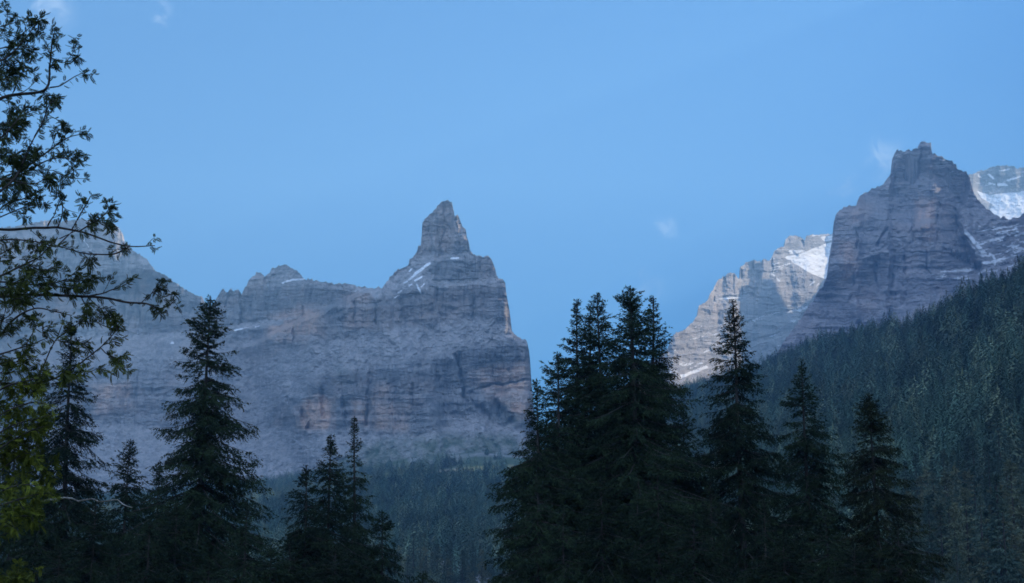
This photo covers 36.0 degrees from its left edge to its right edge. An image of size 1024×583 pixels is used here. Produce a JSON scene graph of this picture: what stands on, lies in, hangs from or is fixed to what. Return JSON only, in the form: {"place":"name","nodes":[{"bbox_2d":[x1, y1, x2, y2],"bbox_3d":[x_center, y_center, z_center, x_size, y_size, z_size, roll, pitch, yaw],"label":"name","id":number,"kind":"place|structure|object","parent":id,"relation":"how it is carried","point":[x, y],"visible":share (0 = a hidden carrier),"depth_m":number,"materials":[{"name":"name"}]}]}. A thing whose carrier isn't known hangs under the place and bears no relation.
{"place":"outdoors","nodes":[
{"label":"outdoors","id":0,"kind":"place"},
{"bbox_2d":[0,200,536,494],"bbox_3d":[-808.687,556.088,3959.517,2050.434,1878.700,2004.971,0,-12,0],"label":"mountain","id":1,"kind":"structure","parent":0,"point":[425,351],"depth_m":3515.57,"materials":[{"name":"stone"}]},
{"bbox_2d":[0,0,1023,441],"label":"sky","id":2,"kind":"structure","parent":0,"point":[584,148],"materials":[{"name":"blue"}]},
{"bbox_2d":[340,326,1023,582],"bbox_3d":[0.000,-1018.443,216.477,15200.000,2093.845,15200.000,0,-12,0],"label":"ground","id":3,"kind":"structure","parent":0,"point":[509,459],"depth_m":2904.95,"materials":[{"name":"green plant"}]},
{"bbox_2d":[0,397,50,582],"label":"spruce tree","id":4,"kind":"object","parent":3,"relation":"on","point":[6,551],"visible":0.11,"depth_m":98.83,"materials":[{"name":"green plant"}]},
{"bbox_2d":[0,441,73,582],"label":"spruce tree","id":5,"kind":"object","parent":3,"relation":"on","point":[34,554],"visible":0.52,"depth_m":94.66,"materials":[{"name":"green plant"}]},
{"bbox_2d":[11,322,119,582],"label":"spruce tree","id":6,"kind":"object","parent":3,"relation":"on","point":[67,430],"visible":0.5,"depth_m":111.92,"materials":[{"name":"green plant"}]},
{"bbox_2d":[40,497,129,582],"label":"spruce tree","id":7,"kind":"object","parent":3,"relation":"on","point":[94,575],"visible":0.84,"depth_m":90.78,"materials":[{"name":"green plant"}]},
{"bbox_2d":[0,0,184,582],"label":"rowan tree","id":8,"kind":"object","parent":3,"relation":"on","point":[19,298],"visible":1,"depth_m":13.21,"materials":[{"name":"green plant"}]},
{"bbox_2d":[86,439,162,582],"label":"spruce tree","id":9,"kind":"object","parent":3,"relation":"on","point":[127,501],"visible":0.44,"depth_m":119.19,"materials":[{"name":"green plant"}]},
{"bbox_2d":[129,467,189,578],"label":"spruce tree","id":10,"kind":"object","parent":3,"relation":"on","point":[158,485],"visible":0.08,"depth_m":148.92,"materials":[{"name":"green plant"}]},
{"bbox_2d":[90,294,292,582],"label":"spruce tree","id":11,"kind":"object","parent":3,"relation":"on","point":[199,456],"visible":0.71,"depth_m":104.09,"materials":[{"name":"green plant"}]},
{"bbox_2d":[209,500,277,582],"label":"spruce tree","id":12,"kind":"object","parent":3,"relation":"on","point":[241,546],"visible":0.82,"depth_m":94.64,"materials":[{"name":"green plant"}]},
{"bbox_2d":[242,544,295,582],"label":"spruce tree","id":13,"kind":"object","parent":3,"relation":"on","point":[271,554],"visible":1,"depth_m":86.58,"materials":[{"name":"green plant"}]},
{"bbox_2d":[268,538,321,582],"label":"spruce tree","id":14,"kind":"object","parent":3,"relation":"on","point":[296,568],"visible":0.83,"depth_m":88.74,"materials":[{"name":"green plant"}]},
{"bbox_2d":[272,465,352,582],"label":"spruce tree","id":15,"kind":"object","parent":3,"relation":"on","point":[313,543],"visible":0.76,"depth_m":106.36,"materials":[{"name":"green plant"}]},
{"bbox_2d":[266,434,390,582],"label":"spruce tree","id":16,"kind":"object","parent":3,"relation":"on","point":[332,513],"visible":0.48,"depth_m":110.71,"materials":[{"name":"green plant"}]},
{"bbox_2d":[297,544,361,582],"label":"spruce tree","id":17,"kind":"object","parent":3,"relation":"on","point":[330,578],"visible":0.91,"depth_m":90.50,"materials":[{"name":"green plant"}]},
{"bbox_2d":[338,417,376,582],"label":"spruce tree","id":18,"kind":"object","parent":3,"relation":"on","point":[354,499],"visible":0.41,"depth_m":117.26,"materials":[{"name":"green plant"}]},
{"bbox_2d":[359,510,425,582],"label":"spruce tree","id":19,"kind":"object","parent":3,"relation":"on","point":[383,561],"visible":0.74,"depth_m":114.56,"materials":[{"name":"green plant"}]},
{"bbox_2d":[390,553,404,580],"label":"conifer tree","id":20,"kind":"object","parent":3,"relation":"on","point":[394,570],"visible":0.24,"depth_m":783.66,"materials":[{"name":"green plant"}]},
{"bbox_2d":[394,545,405,581],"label":"conifer tree","id":21,"kind":"object","parent":3,"relation":"on","point":[399,548],"visible":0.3,"depth_m":847.99,"materials":[{"name":"green plant"}]},
{"bbox_2d":[403,554,413,580],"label":"conifer tree","id":22,"kind":"object","parent":3,"relation":"on","point":[407,555],"visible":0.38,"depth_m":805.52,"materials":[{"name":"green plant"}]},
{"bbox_2d":[417,563,426,582],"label":"conifer tree","id":23,"kind":"object","parent":3,"relation":"on","point":[420,566],"visible":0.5,"depth_m":751.33,"materials":[{"name":"green plant"}]},
{"bbox_2d":[415,570,437,582],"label":"spruce tree","id":24,"kind":"object","parent":3,"relation":"on","point":[426,576],"visible":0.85,"depth_m":122.98,"materials":[{"name":"green plant"}]},
{"bbox_2d":[441,544,457,578],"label":"conifer tree","id":25,"kind":"object","parent":3,"relation":"on","point":[447,550],"visible":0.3,"depth_m":832.54,"materials":[{"name":"green plant"}]},
{"bbox_2d":[454,550,469,582],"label":"conifer tree","id":26,"kind":"object","parent":3,"relation":"on","point":[462,573],"visible":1,"depth_m":760.73,"materials":[{"name":"green plant"}]},
{"bbox_2d":[457,548,471,582],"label":"conifer tree","id":27,"kind":"object","parent":3,"relation":"on","point":[464,550],"visible":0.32,"depth_m":843.36,"materials":[{"name":"green plant"}]},
{"bbox_2d":[474,549,488,582],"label":"conifer tree","id":28,"kind":"object","parent":3,"relation":"on","point":[481,562],"visible":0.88,"depth_m":783.46,"materials":[{"name":"green plant"}]},
{"bbox_2d":[486,546,495,578],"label":"conifer tree","id":29,"kind":"object","parent":3,"relation":"on","point":[489,565],"visible":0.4,"depth_m":922.43,"materials":[{"name":"green plant"}]},
{"bbox_2d":[488,553,495,582],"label":"conifer tree","id":30,"kind":"object","parent":3,"relation":"on","point":[492,573],"visible":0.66,"depth_m":779.47,"materials":[{"name":"green plant"}]},
{"bbox_2d":[0,250,1023,582],"bbox_3d":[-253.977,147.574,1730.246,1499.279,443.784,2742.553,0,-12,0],"label":"forest","id":31,"kind":"object","parent":3,"relation":"on","point":[948,376],"visible":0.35,"depth_m":1110.61,"materials":[{"name":"green plant"}]},
{"bbox_2d":[494,474,583,582],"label":"spruce tree","id":32,"kind":"object","parent":3,"relation":"on","point":[536,536],"visible":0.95,"depth_m":92.70,"materials":[{"name":"green plant"}]},
{"bbox_2d":[482,379,622,582],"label":"spruce tree","id":33,"kind":"object","parent":3,"relation":"on","point":[523,478],"visible":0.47,"depth_m":99.06,"materials":[{"name":"green plant"}]},
{"bbox_2d":[487,351,626,582],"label":"spruce tree","id":34,"kind":"object","parent":3,"relation":"on","point":[555,433],"visible":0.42,"depth_m":101.85,"materials":[{"name":"green plant"}]},
{"bbox_2d":[523,298,602,501],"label":"spruce tree","id":35,"kind":"object","parent":3,"relation":"on","point":[575,309],"visible":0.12,"depth_m":109.30,"materials":[{"name":"green plant"}]},
{"bbox_2d":[561,303,606,519],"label":"spruce tree","id":36,"kind":"object","parent":3,"relation":"on","point":[588,323],"visible":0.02,"depth_m":114.31,"materials":[{"name":"green plant"}]},
{"bbox_2d":[527,292,680,582],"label":"spruce tree","id":37,"kind":"object","parent":3,"relation":"on","point":[592,395],"visible":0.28,"depth_m":106.78,"materials":[{"name":"green plant"}]},
{"bbox_2d":[607,304,662,528],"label":"spruce tree","id":38,"kind":"object","parent":3,"relation":"on","point":[630,349],"visible":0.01,"depth_m":112.27,"materials":[{"name":"green plant"}]},
{"bbox_2d":[569,284,746,582],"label":"spruce tree","id":39,"kind":"object","parent":3,"relation":"on","point":[650,383],"visible":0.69,"depth_m":103.28,"materials":[{"name":"green plant"}]},
{"bbox_2d":[589,295,738,576],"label":"spruce tree","id":40,"kind":"object","parent":3,"relation":"on","point":[662,366],"visible":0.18,"depth_m":106.89,"materials":[{"name":"green plant"}]},
{"bbox_2d":[669,406,728,576],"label":"spruce tree","id":41,"kind":"object","parent":3,"relation":"on","point":[687,424],"visible":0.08,"depth_m":110.28,"materials":[{"name":"green plant"}]},
{"bbox_2d":[687,299,833,582],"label":"spruce tree","id":42,"kind":"object","parent":3,"relation":"on","point":[732,419],"visible":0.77,"depth_m":104.97,"materials":[{"name":"green plant"}]},
{"bbox_2d":[762,359,871,582],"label":"spruce tree","id":43,"kind":"object","parent":3,"relation":"on","point":[805,446],"visible":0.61,"depth_m":109.34,"materials":[{"name":"green plant"}]},
{"bbox_2d":[819,393,956,582],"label":"spruce tree","id":44,"kind":"object","parent":3,"relation":"on","point":[867,537],"visible":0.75,"depth_m":106.77,"materials":[{"name":"green plant"}]},
{"bbox_2d":[890,470,898,503],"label":"conifer tree","id":45,"kind":"object","parent":3,"relation":"on","point":[893,484],"visible":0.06,"depth_m":501.49,"materials":[{"name":"green plant"}]},
{"bbox_2d":[867,520,929,582],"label":"spruce tree","id":46,"kind":"object","parent":3,"relation":"on","point":[906,560],"visible":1,"depth_m":94.48,"materials":[{"name":"green plant"}]},
{"bbox_2d":[898,460,914,517],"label":"conifer tree","id":47,"kind":"object","parent":3,"relation":"on","point":[905,470],"visible":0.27,"depth_m":504.01,"materials":[{"name":"green plant"}]},
{"bbox_2d":[903,524,915,570],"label":"conifer tree","id":48,"kind":"object","parent":3,"relation":"on","point":[908,541],"visible":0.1,"depth_m":344.45,"materials":[{"name":"green plant"}]},
{"bbox_2d":[898,491,928,563],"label":"conifer tree","id":49,"kind":"object","parent":3,"relation":"on","point":[907,493],"visible":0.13,"depth_m":363.10,"materials":[{"name":"green plant"}]},
{"bbox_2d":[912,492,922,537],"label":"conifer tree","id":50,"kind":"object","parent":3,"relation":"on","point":[916,497],"visible":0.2,"depth_m":456.48,"materials":[{"name":"green plant"}]},
{"bbox_2d":[910,527,924,557],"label":"conifer tree","id":51,"kind":"object","parent":3,"relation":"on","point":[914,537],"visible":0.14,"depth_m":354.49,"materials":[{"name":"green plant"}]},
{"bbox_2d":[917,505,924,536],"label":"conifer tree","id":52,"kind":"object","parent":3,"relation":"on","point":[921,507],"visible":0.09,"depth_m":409.90,"materials":[{"name":"green plant"}]},
{"bbox_2d":[915,485,932,521],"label":"conifer tree","id":53,"kind":"object","parent":3,"relation":"on","point":[926,488],"visible":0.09,"depth_m":449.02,"materials":[{"name":"green plant"}]},
{"bbox_2d":[917,540,931,580],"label":"conifer tree","id":54,"kind":"object","parent":3,"relation":"on","point":[922,543],"visible":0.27,"depth_m":325.36,"materials":[{"name":"green plant"}]},
{"bbox_2d":[920,493,937,567],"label":"conifer tree","id":55,"kind":"object","parent":3,"relation":"on","point":[928,497],"visible":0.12,"depth_m":378.88,"materials":[{"name":"green plant"}]},
{"bbox_2d":[918,469,940,523],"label":"conifer tree","id":56,"kind":"object","parent":3,"relation":"on","point":[925,478],"visible":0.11,"depth_m":458.26,"materials":[{"name":"green plant"}]},
{"bbox_2d":[915,500,949,582],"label":"conifer tree","id":57,"kind":"object","parent":3,"relation":"on","point":[928,510],"visible":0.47,"depth_m":349.00,"materials":[{"name":"green plant"}]},
{"bbox_2d":[927,533,939,582],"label":"conifer tree","id":58,"kind":"object","parent":3,"relation":"on","point":[932,548],"visible":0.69,"depth_m":321.56,"materials":[{"name":"green plant"}]},
{"bbox_2d":[930,461,938,504],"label":"conifer tree","id":59,"kind":"object","parent":3,"relation":"on","point":[931,463],"visible":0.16,"depth_m":475.97,"materials":[{"name":"green plant"}]},
{"bbox_2d":[930,500,951,572],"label":"conifer tree","id":60,"kind":"object","parent":3,"relation":"on","point":[937,501],"visible":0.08,"depth_m":372.22,"materials":[{"name":"green plant"}]},
{"bbox_2d":[922,504,965,577],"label":"conifer tree","id":61,"kind":"object","parent":3,"relation":"on","point":[933,511],"visible":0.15,"depth_m":356.99,"materials":[{"name":"green plant"}]},
{"bbox_2d":[949,455,953,473],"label":"conifer tree","id":62,"kind":"object","parent":3,"relation":"on","point":[951,459],"visible":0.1,"depth_m":476.97,"materials":[{"name":"green plant"}]},
{"bbox_2d":[935,502,970,582],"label":"conifer tree","id":63,"kind":"object","parent":3,"relation":"on","point":[954,525],"visible":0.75,"depth_m":326.25,"materials":[{"name":"green plant"}]},
{"bbox_2d":[932,470,976,568],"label":"conifer tree","id":64,"kind":"object","parent":3,"relation":"on","point":[944,475],"visible":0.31,"depth_m":386.15,"materials":[{"name":"green plant"}]},
{"bbox_2d":[946,486,981,582],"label":"conifer tree","id":65,"kind":"object","parent":3,"relation":"on","point":[967,532],"visible":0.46,"depth_m":355.88,"materials":[{"name":"green plant"}]},
{"bbox_2d":[977,511,992,582],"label":"conifer tree","id":66,"kind":"object","parent":3,"relation":"on","point":[986,515],"visible":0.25,"depth_m":333.36,"materials":[{"name":"green plant"}]},
{"bbox_2d":[985,517,999,582],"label":"conifer tree","id":67,"kind":"object","parent":3,"relation":"on","point":[990,560],"visible":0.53,"depth_m":307.71,"materials":[{"name":"green plant"}]},
{"bbox_2d":[968,482,1023,582],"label":"conifer tree","id":68,"kind":"object","parent":3,"relation":"on","point":[980,571],"visible":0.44,"depth_m":318.96,"materials":[{"name":"green plant"}]},
{"bbox_2d":[974,472,1021,582],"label":"conifer tree","id":69,"kind":"object","parent":3,"relation":"on","point":[994,515],"visible":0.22,"depth_m":318.95,"materials":[{"name":"green plant"}]},
{"bbox_2d":[988,499,1023,582],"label":"conifer tree","id":70,"kind":"object","parent":3,"relation":"on","point":[1005,554],"visible":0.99,"depth_m":303.47,"materials":[{"name":"green plant"}]},
{"bbox_2d":[992,459,1023,570],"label":"conifer tree","id":71,"kind":"object","parent":3,"relation":"on","point":[1010,467],"visible":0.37,"depth_m":355.29,"materials":[{"name":"green plant"}]},
{"bbox_2d":[1009,504,1023,581],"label":"conifer tree","id":72,"kind":"object","parent":3,"relation":"on","point":[1020,512],"visible":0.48,"depth_m":325.62,"materials":[{"name":"green plant"}]},
{"bbox_2d":[1012,455,1020,495],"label":"conifer tree","id":73,"kind":"object","parent":3,"relation":"on","point":[1014,458],"visible":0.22,"depth_m":459.82,"materials":[{"name":"green plant"}]},
{"bbox_2d":[1010,462,1023,504],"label":"conifer tree","id":74,"kind":"object","parent":3,"relation":"on","point":[1015,479],"visible":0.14,"depth_m":443.60,"materials":[{"name":"green plant"}]},
{"bbox_2d":[1012,488,1023,568],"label":"conifer tree","id":75,"kind":"object","parent":3,"relation":"on","point":[1022,501],"visible":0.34,"depth_m":336.18,"materials":[{"name":"green plant"}]},
{"bbox_2d":[1014,499,1023,576],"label":"conifer tree","id":76,"kind":"object","parent":3,"relation":"on","point":[1022,562],"visible":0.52,"depth_m":319.56,"materials":[{"name":"green plant"}]},
{"bbox_2d":[638,165,1023,394],"bbox_3d":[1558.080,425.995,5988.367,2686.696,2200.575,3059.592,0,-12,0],"label":"mountain","id":77,"kind":"structure","parent":0,"point":[775,295],"depth_m":5706.80,"materials":[{"name":"stone"}]},
{"bbox_2d":[772,141,1023,357],"bbox_3d":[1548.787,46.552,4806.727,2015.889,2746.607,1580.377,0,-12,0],"label":"mountain","id":78,"kind":"structure","parent":0,"point":[921,226],"depth_m":4479.24,"materials":[{"name":"stone"}]}
]}

